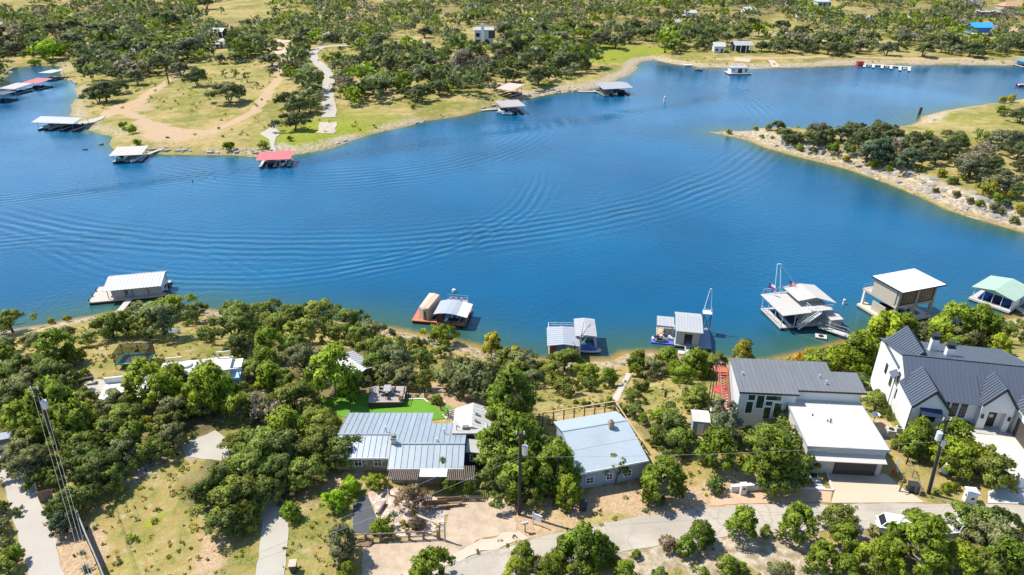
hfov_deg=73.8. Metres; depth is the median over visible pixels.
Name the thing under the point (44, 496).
board fence
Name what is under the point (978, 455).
live oak
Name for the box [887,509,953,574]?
juniper
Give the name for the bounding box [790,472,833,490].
planter edge
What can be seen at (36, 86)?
motor boat
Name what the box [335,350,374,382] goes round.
cabin
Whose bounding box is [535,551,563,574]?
juniper
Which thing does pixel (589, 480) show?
window
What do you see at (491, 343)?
leafy tree
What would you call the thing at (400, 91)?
live oak
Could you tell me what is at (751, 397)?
window
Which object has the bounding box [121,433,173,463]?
live oak
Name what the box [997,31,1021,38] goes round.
live oak
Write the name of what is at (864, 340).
juniper
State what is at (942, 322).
juniper
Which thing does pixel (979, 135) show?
young tree
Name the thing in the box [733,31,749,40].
live oak
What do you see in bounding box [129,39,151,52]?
live oak
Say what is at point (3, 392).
live oak
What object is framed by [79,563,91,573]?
agave
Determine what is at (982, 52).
live oak
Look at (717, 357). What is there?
live oak
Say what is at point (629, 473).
window
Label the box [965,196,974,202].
shrub
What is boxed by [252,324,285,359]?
juniper
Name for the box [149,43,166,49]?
live oak
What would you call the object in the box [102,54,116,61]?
live oak
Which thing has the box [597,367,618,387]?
juniper
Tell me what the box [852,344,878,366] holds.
live oak
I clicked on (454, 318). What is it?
pontoon boat
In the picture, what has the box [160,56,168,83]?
power pole
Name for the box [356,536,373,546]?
stone slab
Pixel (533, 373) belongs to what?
live oak
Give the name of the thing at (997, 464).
live oak
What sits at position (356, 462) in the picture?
window
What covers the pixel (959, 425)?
juniper
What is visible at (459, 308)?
boat house
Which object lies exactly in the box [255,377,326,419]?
live oak
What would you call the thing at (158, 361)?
shrub
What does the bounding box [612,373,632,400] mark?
stone steps
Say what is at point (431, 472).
pergola
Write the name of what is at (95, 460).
live oak
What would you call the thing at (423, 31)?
live oak
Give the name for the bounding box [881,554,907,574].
juniper
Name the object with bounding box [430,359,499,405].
live oak
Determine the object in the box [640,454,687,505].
juniper
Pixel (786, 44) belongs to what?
live oak
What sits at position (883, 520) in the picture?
parked car
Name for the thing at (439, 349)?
live oak
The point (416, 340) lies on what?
live oak
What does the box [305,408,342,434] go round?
live oak
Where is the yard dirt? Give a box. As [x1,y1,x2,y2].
[267,39,292,54]
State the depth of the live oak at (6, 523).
63.32 m
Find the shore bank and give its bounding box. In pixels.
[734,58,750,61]
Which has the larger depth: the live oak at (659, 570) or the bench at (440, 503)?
the bench at (440, 503)
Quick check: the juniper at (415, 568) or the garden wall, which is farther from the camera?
the garden wall
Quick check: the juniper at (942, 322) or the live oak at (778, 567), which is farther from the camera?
the juniper at (942, 322)
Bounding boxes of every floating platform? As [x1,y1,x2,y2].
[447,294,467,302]
[815,333,826,339]
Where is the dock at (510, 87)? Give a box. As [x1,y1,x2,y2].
[496,83,523,97]
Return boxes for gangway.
[77,115,105,123]
[116,299,132,311]
[146,148,163,153]
[684,346,689,354]
[818,320,848,335]
[1015,307,1023,313]
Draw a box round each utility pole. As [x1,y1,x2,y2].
[30,386,60,457]
[515,431,527,515]
[926,417,951,494]
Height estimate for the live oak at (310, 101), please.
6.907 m
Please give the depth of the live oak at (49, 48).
368.64 m
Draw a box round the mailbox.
[522,521,527,531]
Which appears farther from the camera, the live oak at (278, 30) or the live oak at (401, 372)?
the live oak at (278, 30)
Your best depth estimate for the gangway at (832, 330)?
115.96 m
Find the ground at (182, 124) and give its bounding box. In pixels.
[0,0,1023,574]
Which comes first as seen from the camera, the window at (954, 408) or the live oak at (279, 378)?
the window at (954, 408)
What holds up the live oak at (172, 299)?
on the ground at (182, 124)
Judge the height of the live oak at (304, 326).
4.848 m
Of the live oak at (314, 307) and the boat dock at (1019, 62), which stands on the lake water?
the boat dock at (1019, 62)
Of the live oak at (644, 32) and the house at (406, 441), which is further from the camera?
the live oak at (644, 32)
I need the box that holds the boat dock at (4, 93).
[0,91,18,102]
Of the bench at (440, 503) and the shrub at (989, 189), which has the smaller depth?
the bench at (440, 503)
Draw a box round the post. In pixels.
[899,476,906,491]
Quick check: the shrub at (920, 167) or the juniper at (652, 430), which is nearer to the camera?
the juniper at (652, 430)
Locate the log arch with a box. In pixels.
[416,514,445,541]
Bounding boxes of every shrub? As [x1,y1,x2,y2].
[11,504,23,516]
[27,59,38,64]
[47,318,55,323]
[59,325,77,337]
[62,315,71,321]
[80,368,89,376]
[118,121,127,128]
[123,124,136,132]
[132,139,141,145]
[141,415,155,426]
[151,358,164,365]
[197,326,211,340]
[222,142,234,149]
[256,140,268,148]
[278,500,301,521]
[369,522,377,532]
[374,512,394,536]
[375,376,389,385]
[399,519,406,526]
[431,393,442,404]
[580,399,591,406]
[599,396,614,408]
[611,402,627,416]
[632,378,649,392]
[654,495,666,506]
[705,472,725,496]
[765,123,771,130]
[790,351,806,360]
[795,144,803,150]
[804,347,812,355]
[808,147,818,151]
[825,141,841,152]
[842,155,851,161]
[843,141,851,150]
[843,144,857,153]
[867,159,881,167]
[885,165,893,171]
[890,437,903,449]
[917,164,926,171]
[924,130,933,135]
[937,168,948,176]
[940,482,956,493]
[946,175,960,184]
[950,481,960,489]
[952,190,960,196]
[960,174,967,179]
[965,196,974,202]
[974,178,999,195]
[975,199,984,206]
[989,203,1000,211]
[992,192,1005,202]
[995,105,1010,115]
[997,207,1006,214]
[998,96,1006,102]
[1003,189,1015,198]
[1007,94,1016,102]
[1008,215,1019,222]
[1013,204,1023,214]
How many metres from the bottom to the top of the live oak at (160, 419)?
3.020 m
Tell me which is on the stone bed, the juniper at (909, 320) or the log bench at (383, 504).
the log bench at (383, 504)
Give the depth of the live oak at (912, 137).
201.66 m
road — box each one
[0,450,64,574]
[444,503,1023,574]
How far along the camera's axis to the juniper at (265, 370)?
83.95 m
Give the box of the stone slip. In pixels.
[768,60,779,66]
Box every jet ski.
[652,334,664,338]
[655,337,667,341]
[662,334,673,339]
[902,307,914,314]
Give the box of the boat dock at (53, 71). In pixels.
[39,69,64,80]
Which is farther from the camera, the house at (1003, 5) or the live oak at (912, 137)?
the house at (1003, 5)
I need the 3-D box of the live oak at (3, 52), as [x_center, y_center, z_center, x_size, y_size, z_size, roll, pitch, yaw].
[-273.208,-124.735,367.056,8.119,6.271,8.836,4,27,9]
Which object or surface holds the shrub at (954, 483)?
on the ground at (182, 124)
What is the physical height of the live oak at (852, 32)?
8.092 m
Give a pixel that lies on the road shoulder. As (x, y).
(483, 544)
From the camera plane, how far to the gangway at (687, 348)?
111.30 m
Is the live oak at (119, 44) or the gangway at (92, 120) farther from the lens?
the live oak at (119, 44)
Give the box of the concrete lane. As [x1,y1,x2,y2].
[309,45,348,117]
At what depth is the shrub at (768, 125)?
229.32 m
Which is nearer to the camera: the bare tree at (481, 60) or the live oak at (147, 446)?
the live oak at (147, 446)
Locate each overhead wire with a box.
[31,389,83,572]
[39,400,88,573]
[43,401,92,574]
[204,466,458,574]
[216,458,516,574]
[596,441,939,456]
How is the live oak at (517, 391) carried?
on the ground at (182, 124)
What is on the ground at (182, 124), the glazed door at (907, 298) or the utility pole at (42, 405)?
the utility pole at (42, 405)
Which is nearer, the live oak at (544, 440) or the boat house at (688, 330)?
the live oak at (544, 440)
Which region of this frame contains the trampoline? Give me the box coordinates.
[112,342,156,369]
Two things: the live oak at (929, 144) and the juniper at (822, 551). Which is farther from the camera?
the live oak at (929, 144)
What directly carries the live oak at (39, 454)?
on the ground at (182, 124)
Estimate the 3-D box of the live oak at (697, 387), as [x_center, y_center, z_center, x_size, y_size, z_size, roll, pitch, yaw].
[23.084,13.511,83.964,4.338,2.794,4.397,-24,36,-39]
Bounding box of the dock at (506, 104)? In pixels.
[495,100,524,114]
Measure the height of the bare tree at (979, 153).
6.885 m
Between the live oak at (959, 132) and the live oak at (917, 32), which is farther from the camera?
the live oak at (917, 32)
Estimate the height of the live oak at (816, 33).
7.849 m
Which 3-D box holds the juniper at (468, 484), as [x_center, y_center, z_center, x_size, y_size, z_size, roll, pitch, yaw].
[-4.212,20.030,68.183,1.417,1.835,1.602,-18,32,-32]
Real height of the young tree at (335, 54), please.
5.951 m
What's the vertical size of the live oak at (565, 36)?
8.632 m
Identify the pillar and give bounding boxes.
[941,463,949,473]
[962,486,980,503]
[1016,473,1023,487]
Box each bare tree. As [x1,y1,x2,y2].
[237,392,274,423]
[260,400,291,424]
[391,40,403,50]
[393,483,430,515]
[407,513,428,530]
[447,48,478,67]
[476,55,486,64]
[494,49,507,58]
[658,534,677,553]
[892,137,909,152]
[897,28,909,33]
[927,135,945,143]
[957,145,987,158]
[973,140,999,157]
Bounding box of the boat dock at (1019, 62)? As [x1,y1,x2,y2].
[1014,59,1023,67]
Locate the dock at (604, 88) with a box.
[592,82,632,95]
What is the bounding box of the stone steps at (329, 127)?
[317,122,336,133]
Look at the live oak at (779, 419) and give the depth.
76.70 m
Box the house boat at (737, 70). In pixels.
[724,66,751,74]
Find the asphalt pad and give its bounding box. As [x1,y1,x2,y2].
[353,495,376,532]
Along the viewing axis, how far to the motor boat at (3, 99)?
283.31 m
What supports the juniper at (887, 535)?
on the ground at (182, 124)
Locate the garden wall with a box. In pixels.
[730,480,790,494]
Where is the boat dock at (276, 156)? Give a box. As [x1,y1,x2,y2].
[255,150,293,167]
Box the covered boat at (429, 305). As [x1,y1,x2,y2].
[419,293,439,319]
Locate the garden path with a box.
[432,507,448,515]
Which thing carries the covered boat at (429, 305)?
on the boat house at (459, 308)
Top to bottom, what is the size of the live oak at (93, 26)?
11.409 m
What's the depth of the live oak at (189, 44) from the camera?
354.56 m
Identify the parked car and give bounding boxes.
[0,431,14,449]
[875,512,912,541]
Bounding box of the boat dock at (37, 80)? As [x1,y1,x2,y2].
[22,78,52,89]
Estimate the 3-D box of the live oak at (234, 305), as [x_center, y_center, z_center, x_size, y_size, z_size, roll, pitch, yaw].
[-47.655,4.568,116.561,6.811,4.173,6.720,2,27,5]
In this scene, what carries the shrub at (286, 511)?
on the ground at (182, 124)
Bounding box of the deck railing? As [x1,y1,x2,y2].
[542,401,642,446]
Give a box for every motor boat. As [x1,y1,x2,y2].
[0,98,8,102]
[31,85,43,88]
[58,124,72,128]
[70,123,84,129]
[129,155,142,161]
[163,284,169,290]
[266,160,274,166]
[280,159,286,165]
[496,109,511,114]
[510,107,517,113]
[581,345,600,352]
[616,89,624,94]
[777,311,798,327]
[879,302,904,315]
[978,291,993,300]
[989,295,1004,304]
[999,298,1013,307]
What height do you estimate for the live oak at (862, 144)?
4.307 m
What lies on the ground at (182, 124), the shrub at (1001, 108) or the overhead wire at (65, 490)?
the shrub at (1001, 108)
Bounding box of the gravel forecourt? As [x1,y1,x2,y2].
[362,498,516,574]
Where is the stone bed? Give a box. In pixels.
[368,487,444,537]
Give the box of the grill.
[83,376,93,383]
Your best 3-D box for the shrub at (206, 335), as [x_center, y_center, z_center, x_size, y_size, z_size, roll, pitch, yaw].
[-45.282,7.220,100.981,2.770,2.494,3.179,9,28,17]
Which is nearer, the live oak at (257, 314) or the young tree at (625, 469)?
the young tree at (625, 469)
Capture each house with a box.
[88,271,171,304]
[99,350,245,401]
[214,40,225,48]
[322,32,338,41]
[333,402,491,482]
[412,300,472,327]
[466,24,494,44]
[547,322,579,355]
[553,411,648,488]
[574,318,597,353]
[651,288,712,350]
[683,10,697,17]
[712,42,725,52]
[724,358,889,477]
[730,41,753,52]
[740,7,756,13]
[761,263,843,329]
[814,0,831,12]
[857,268,946,320]
[870,325,1023,448]
[962,0,980,5]
[964,23,993,36]
[968,275,1023,314]
[975,10,1000,17]
[995,2,1021,10]
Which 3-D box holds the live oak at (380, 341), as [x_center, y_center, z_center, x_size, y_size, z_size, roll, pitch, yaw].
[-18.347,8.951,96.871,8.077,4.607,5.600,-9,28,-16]
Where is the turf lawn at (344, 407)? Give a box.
[321,394,445,419]
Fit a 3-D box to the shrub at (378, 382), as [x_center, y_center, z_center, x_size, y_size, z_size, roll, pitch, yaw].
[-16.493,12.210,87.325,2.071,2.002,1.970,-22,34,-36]
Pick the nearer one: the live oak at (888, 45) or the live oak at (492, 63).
the live oak at (492, 63)
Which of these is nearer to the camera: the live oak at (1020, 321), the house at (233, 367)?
the house at (233, 367)
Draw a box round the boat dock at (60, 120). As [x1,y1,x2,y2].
[32,116,88,130]
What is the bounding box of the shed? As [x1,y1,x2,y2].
[690,409,710,435]
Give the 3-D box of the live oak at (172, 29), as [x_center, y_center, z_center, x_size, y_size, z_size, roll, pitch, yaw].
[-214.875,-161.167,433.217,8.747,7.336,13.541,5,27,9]
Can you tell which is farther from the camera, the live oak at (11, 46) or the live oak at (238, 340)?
the live oak at (11, 46)
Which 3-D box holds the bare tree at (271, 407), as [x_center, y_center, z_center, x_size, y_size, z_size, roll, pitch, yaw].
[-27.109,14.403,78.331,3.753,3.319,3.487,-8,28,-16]
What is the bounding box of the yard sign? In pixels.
[532,512,541,523]
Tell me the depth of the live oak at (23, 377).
81.04 m
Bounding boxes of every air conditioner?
[884,426,896,438]
[895,425,902,433]
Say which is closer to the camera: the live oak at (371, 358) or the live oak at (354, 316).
the live oak at (371, 358)
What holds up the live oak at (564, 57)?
on the ground at (182, 124)
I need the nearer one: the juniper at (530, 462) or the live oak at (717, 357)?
the juniper at (530, 462)
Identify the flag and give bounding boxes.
[767,283,775,290]
[788,281,796,286]
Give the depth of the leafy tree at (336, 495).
65.59 m
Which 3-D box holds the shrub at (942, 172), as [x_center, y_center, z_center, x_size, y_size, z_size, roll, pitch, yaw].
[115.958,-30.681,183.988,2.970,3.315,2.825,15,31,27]
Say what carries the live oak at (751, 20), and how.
on the ground at (182, 124)
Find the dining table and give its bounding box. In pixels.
[383,385,390,393]
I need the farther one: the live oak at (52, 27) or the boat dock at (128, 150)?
the live oak at (52, 27)
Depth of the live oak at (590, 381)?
92.39 m
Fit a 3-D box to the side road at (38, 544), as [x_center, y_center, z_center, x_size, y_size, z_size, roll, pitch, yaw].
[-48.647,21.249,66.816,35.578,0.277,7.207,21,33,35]
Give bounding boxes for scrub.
[59,34,1023,176]
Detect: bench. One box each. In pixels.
[376,500,385,514]
[427,499,447,509]
[437,496,461,505]
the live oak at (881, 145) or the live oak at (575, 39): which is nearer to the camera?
the live oak at (881, 145)
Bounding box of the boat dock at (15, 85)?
[0,83,31,94]
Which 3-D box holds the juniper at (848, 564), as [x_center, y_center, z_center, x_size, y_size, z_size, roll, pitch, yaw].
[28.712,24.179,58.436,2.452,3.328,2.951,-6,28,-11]
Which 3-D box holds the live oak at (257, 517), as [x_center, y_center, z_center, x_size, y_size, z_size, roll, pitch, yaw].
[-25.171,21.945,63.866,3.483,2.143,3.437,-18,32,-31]
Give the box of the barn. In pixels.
[209,28,227,37]
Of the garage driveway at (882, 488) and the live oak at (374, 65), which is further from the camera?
the live oak at (374, 65)
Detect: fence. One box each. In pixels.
[34,480,53,502]
[75,509,103,574]
[355,530,438,541]
[408,390,448,416]
[462,496,483,501]
[897,446,922,495]
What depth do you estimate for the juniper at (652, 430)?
75.22 m
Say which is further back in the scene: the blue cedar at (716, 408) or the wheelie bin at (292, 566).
the blue cedar at (716, 408)
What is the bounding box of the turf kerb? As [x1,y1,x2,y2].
[408,398,446,418]
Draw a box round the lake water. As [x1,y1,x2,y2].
[0,60,1023,361]
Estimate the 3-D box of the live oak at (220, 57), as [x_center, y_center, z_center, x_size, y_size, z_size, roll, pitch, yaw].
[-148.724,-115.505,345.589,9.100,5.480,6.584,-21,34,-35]
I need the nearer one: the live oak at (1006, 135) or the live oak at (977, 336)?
the live oak at (977, 336)
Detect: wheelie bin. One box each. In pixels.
[288,559,297,573]
[579,498,587,511]
[907,480,914,492]
[912,481,920,493]
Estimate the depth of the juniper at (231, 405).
77.25 m
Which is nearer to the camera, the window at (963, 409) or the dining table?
the window at (963, 409)
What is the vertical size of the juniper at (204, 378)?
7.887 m
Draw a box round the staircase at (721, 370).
[709,359,732,424]
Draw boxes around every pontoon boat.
[42,123,59,128]
[115,155,130,161]
[448,314,460,321]
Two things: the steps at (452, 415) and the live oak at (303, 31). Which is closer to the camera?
the steps at (452, 415)
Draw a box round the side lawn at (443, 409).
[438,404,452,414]
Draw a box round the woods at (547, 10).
[0,0,1023,44]
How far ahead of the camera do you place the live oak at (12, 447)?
70.64 m
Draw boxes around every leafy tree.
[319,484,359,513]
[342,475,362,494]
[480,331,502,356]
[508,344,520,357]
[731,338,755,358]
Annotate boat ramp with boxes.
[260,126,280,146]
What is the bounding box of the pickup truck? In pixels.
[945,515,976,540]
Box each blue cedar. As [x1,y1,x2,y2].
[709,398,729,425]
[712,400,744,449]
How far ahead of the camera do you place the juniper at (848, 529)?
61.00 m
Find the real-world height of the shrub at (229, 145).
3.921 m
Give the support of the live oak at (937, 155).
on the ground at (182, 124)
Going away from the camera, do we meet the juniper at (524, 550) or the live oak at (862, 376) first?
the juniper at (524, 550)
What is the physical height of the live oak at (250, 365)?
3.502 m
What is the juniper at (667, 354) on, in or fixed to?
on the ground at (182, 124)
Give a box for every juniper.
[0,342,16,361]
[0,398,35,431]
[1,544,25,568]
[21,374,76,440]
[30,327,76,360]
[45,469,57,484]
[50,397,100,441]
[60,341,86,363]
[117,419,155,448]
[120,355,167,404]
[142,370,184,409]
[163,362,187,383]
[174,382,208,413]
[186,358,235,415]
[212,377,240,410]
[220,392,254,421]
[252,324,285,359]
[253,344,280,372]
[253,359,282,388]
[264,403,309,436]
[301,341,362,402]
[326,521,357,562]
[328,543,352,570]
[339,559,355,574]
[408,545,455,574]
[408,561,428,574]
[439,475,459,494]
[461,478,476,493]
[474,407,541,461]
[486,362,538,415]
[501,445,542,503]
[501,554,529,574]
[510,539,535,567]
[531,436,584,497]
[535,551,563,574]
[550,534,577,567]
[554,472,583,512]
[556,522,606,574]
[563,555,599,574]
[585,532,614,568]
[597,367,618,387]
[601,541,619,568]
[613,559,640,574]
[625,349,649,376]
[631,548,641,559]
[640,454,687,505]
[640,463,662,487]
[647,425,663,446]
[654,345,678,373]
[675,533,696,557]
[684,346,709,376]
[687,519,715,551]
[693,422,737,471]
[698,566,709,574]
[701,526,715,545]
[716,553,739,574]
[723,504,758,539]
[736,561,750,574]
[737,428,800,497]
[760,524,772,538]
[775,500,820,547]
[804,538,842,574]
[829,522,859,554]
[830,552,859,574]
[838,330,876,373]
[851,537,898,574]
[860,310,904,348]
[880,531,894,548]
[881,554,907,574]
[885,311,920,336]
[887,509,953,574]
[896,421,933,458]
[908,415,933,435]
[916,554,952,574]
[927,300,977,343]
[934,416,975,440]
[945,540,980,574]
[967,303,1004,347]
[979,534,1023,574]
[987,332,1013,354]
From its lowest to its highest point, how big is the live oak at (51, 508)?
3.159 m
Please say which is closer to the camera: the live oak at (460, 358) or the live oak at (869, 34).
the live oak at (460, 358)
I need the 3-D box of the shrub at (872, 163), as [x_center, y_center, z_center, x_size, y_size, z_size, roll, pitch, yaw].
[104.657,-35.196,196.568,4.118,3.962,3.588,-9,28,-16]
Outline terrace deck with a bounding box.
[367,381,406,407]
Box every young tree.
[230,69,238,78]
[241,72,250,81]
[330,52,339,59]
[603,453,628,482]
[692,36,704,49]
[867,523,879,535]
[972,128,983,141]
[979,131,989,141]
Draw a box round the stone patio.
[84,378,105,394]
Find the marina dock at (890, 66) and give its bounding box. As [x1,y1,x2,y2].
[863,64,911,71]
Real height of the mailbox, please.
1.440 m
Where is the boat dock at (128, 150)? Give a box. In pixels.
[109,145,148,162]
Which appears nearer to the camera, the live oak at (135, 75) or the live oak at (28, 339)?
the live oak at (28, 339)
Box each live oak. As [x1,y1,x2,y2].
[0,40,26,54]
[0,50,10,58]
[0,308,37,332]
[0,335,20,351]
[0,352,33,382]
[0,365,40,399]
[0,384,24,400]
[0,394,23,425]
[0,433,42,472]
[0,500,12,514]
[0,517,12,533]
[0,534,19,551]
[0,550,21,574]
[1,445,58,482]
[12,426,43,445]
[17,23,38,34]
[18,332,44,357]
[21,460,62,490]
[23,38,64,59]
[29,354,84,385]
[41,486,80,516]
[42,22,66,37]
[43,415,98,451]
[46,441,113,485]
[47,509,82,537]
[49,372,84,390]
[55,32,86,43]
[56,430,116,468]
[61,18,84,28]
[64,483,118,511]
[66,40,86,51]
[70,450,138,488]
[71,55,99,68]
[71,385,99,410]
[77,89,110,102]
[77,310,133,345]
[79,22,110,34]
[79,81,121,102]
[81,86,90,93]
[83,463,132,491]
[88,414,127,444]
[92,387,147,415]
[94,41,113,51]
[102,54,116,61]
[102,402,145,428]
[105,432,140,464]
[107,67,127,78]
[108,24,123,32]
[108,312,137,337]
[110,40,132,50]
[112,79,128,93]
[116,69,151,84]
[120,52,137,61]
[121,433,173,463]
[122,18,143,29]
[124,300,199,343]
[126,312,161,337]
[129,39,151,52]
[144,408,188,433]
[149,11,160,16]
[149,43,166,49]
[150,394,194,428]
[154,11,182,26]
[154,293,198,309]
[154,420,189,450]
[160,45,181,55]
[163,28,178,36]
[167,61,198,75]
[172,37,207,58]
[178,301,208,326]
[179,26,192,32]
[181,67,207,85]
[183,392,219,415]
[187,455,241,500]
[189,474,266,525]
[190,482,218,505]
[195,0,213,8]
[195,308,258,339]
[202,505,250,542]
[204,81,245,102]
[208,54,227,63]
[216,428,258,455]
[218,299,250,315]
[219,443,275,482]
[221,333,254,355]
[227,53,241,62]
[227,507,260,531]
[233,425,288,467]
[235,312,269,333]
[239,358,261,387]
[243,473,284,512]
[246,297,281,323]
[252,447,302,488]
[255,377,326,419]
[257,311,296,339]
[258,52,279,66]
[260,424,313,468]
[267,111,311,130]
[269,39,278,46]
[270,368,300,390]
[272,92,293,102]
[275,24,290,34]
[277,302,306,321]
[279,330,311,347]
[282,313,333,340]
[283,342,321,382]
[283,456,328,492]
[284,95,308,112]
[288,422,339,464]
[294,26,313,38]
[296,404,332,434]
[298,298,341,329]
[299,95,320,112]
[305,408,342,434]
[319,32,340,41]
[319,320,355,343]
[320,433,363,469]
[328,307,370,327]
[329,81,357,97]
[341,321,373,345]
[342,375,370,394]
[343,54,374,64]
[353,334,408,359]
[361,346,389,376]
[361,472,386,491]
[362,317,396,339]
[368,32,393,44]
[370,62,379,69]
[370,360,413,384]
[372,79,389,93]
[373,343,414,367]
[380,55,397,69]
[388,364,417,387]
[393,60,422,70]
[395,87,407,96]
[405,85,435,101]
[407,336,429,349]
[408,369,433,389]
[410,346,437,372]
[417,26,432,37]
[419,323,460,346]
[427,344,453,356]
[429,80,449,95]
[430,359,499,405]
[438,363,467,398]
[441,355,470,381]
[473,437,542,480]
[475,468,501,489]
[481,362,502,388]
[482,59,499,68]
[482,65,497,74]
[484,398,526,420]
[486,346,513,367]
[488,376,535,404]
[488,469,532,509]
[490,67,517,81]
[492,407,545,437]
[494,23,511,32]
[501,348,538,369]
[502,359,530,372]
[505,481,551,512]
[510,61,532,74]
[511,71,521,81]
[516,435,570,474]
[521,33,534,42]
[521,358,545,378]
[523,367,549,388]
[526,66,551,84]
[528,554,550,573]
[531,22,557,33]
[532,359,564,383]
[537,346,585,372]
[542,57,566,69]
[544,374,582,398]
[551,31,569,41]
[552,49,591,66]
[557,17,576,28]
[569,37,582,42]
[572,363,606,381]
[574,23,595,37]
[581,376,598,390]
[590,28,606,36]
[590,31,611,45]
[595,20,621,35]
[607,36,625,48]
[621,28,640,43]
[621,400,647,423]
[622,18,646,30]
[623,387,647,403]
[634,26,658,40]
[635,354,671,382]
[638,407,678,426]
[650,401,694,443]
[651,565,667,574]
[657,426,701,456]
[667,359,696,383]
[679,391,708,409]
[680,356,708,372]
[681,383,711,410]
[702,37,719,48]
[706,351,729,379]
[717,20,730,26]
[720,33,739,41]
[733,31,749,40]
[741,422,797,453]
[745,442,815,494]
[747,17,758,23]
[754,41,767,50]
[754,433,813,463]
[762,41,774,51]
[763,409,789,424]
[766,560,794,574]
[769,20,790,31]
[770,120,786,130]
[770,128,794,141]
[772,38,788,49]
[780,41,801,52]
[789,131,804,143]
[792,25,814,32]
[799,130,815,142]
[799,452,820,472]
[802,343,872,374]
[802,346,838,371]
[805,45,819,52]
[806,122,842,136]
[806,131,836,146]
[812,30,822,39]
[816,503,859,535]
[817,41,836,54]
[817,126,835,141]
[830,42,851,55]
[833,125,855,141]
[841,28,860,36]
[844,121,868,128]
[847,131,876,146]
[848,39,873,53]
[850,149,879,162]
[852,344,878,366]
[853,127,868,134]
[856,372,871,390]
[859,140,873,148]
[860,388,894,418]
[862,31,882,40]
[863,135,897,162]
[864,128,891,138]
[865,119,904,135]
[868,41,899,54]
[871,150,896,167]
[881,129,902,138]
[889,32,912,41]
[891,157,911,168]
[895,131,938,146]
[895,147,930,167]
[901,439,933,458]
[902,506,923,519]
[909,31,922,40]
[910,143,929,154]
[912,140,938,155]
[913,326,935,341]
[914,41,935,56]
[918,314,937,330]
[921,434,989,478]
[923,34,940,42]
[923,151,952,164]
[927,41,950,52]
[932,137,971,158]
[940,129,953,137]
[943,322,988,346]
[944,335,974,346]
[944,499,1023,544]
[946,134,971,147]
[946,537,972,548]
[949,130,968,138]
[950,512,1023,567]
[951,156,989,177]
[954,449,1019,493]
[956,549,1006,574]
[958,41,983,55]
[966,167,996,180]
[966,444,1008,474]
[971,49,986,57]
[977,158,997,168]
[981,174,1014,191]
[982,129,1018,148]
[982,321,1023,344]
[987,155,1005,169]
[993,167,1014,178]
[996,140,1023,159]
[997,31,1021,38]
[999,198,1012,206]
[1000,107,1023,122]
[1003,183,1023,195]
[1004,129,1023,146]
[1008,317,1023,334]
[1009,158,1023,170]
[1011,174,1023,183]
[1011,558,1023,574]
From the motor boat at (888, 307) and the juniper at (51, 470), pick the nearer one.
the juniper at (51, 470)
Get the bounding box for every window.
[354,460,362,465]
[373,460,381,465]
[470,454,475,460]
[585,476,593,483]
[606,473,612,480]
[623,469,631,476]
[744,401,753,413]
[747,394,756,400]
[755,394,765,408]
[761,406,771,418]
[764,401,773,406]
[765,395,782,400]
[771,402,782,417]
[919,412,935,421]
[948,404,958,416]
[958,406,967,417]
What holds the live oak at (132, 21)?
on the ground at (182, 124)
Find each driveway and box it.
[180,430,288,574]
[828,473,923,502]
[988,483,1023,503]
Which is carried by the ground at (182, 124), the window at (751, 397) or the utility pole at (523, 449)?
the utility pole at (523, 449)
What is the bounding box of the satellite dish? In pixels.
[872,412,879,422]
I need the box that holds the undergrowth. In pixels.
[0,329,1005,574]
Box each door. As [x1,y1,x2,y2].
[696,423,703,435]
[832,462,876,475]
[899,291,916,305]
[917,288,934,301]
[985,412,996,425]
[1012,418,1023,448]
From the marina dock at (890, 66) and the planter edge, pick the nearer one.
the planter edge
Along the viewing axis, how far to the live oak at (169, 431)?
73.42 m
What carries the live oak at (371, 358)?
on the ground at (182, 124)
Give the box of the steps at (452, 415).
[444,404,455,420]
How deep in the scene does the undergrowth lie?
72.22 m
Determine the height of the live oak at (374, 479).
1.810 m
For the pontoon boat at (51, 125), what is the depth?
243.66 m
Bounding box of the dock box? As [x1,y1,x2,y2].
[856,61,863,65]
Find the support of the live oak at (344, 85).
on the ground at (182, 124)
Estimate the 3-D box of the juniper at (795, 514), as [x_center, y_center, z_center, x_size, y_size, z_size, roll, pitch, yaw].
[26.014,21.661,62.053,3.563,4.888,3.094,20,33,33]
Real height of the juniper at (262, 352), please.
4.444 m
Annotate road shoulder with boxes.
[403,531,528,574]
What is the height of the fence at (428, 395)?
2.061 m
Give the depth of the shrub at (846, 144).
206.45 m
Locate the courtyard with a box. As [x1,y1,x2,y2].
[968,431,1023,475]
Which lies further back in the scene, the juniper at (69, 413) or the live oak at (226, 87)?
the live oak at (226, 87)
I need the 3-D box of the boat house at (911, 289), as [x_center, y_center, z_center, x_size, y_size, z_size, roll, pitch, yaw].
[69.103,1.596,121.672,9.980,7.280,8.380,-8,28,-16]
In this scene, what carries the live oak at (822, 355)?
on the ground at (182, 124)
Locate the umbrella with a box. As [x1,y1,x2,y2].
[713,385,725,397]
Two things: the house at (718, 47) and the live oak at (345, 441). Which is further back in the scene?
the house at (718, 47)
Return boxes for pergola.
[387,465,475,495]
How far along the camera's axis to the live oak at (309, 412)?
77.03 m
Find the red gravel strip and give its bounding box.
[711,487,831,505]
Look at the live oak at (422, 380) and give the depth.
85.79 m
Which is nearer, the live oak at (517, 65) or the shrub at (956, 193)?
the shrub at (956, 193)
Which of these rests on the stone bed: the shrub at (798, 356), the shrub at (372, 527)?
the shrub at (372, 527)
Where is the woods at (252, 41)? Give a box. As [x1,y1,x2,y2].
[0,18,1023,107]

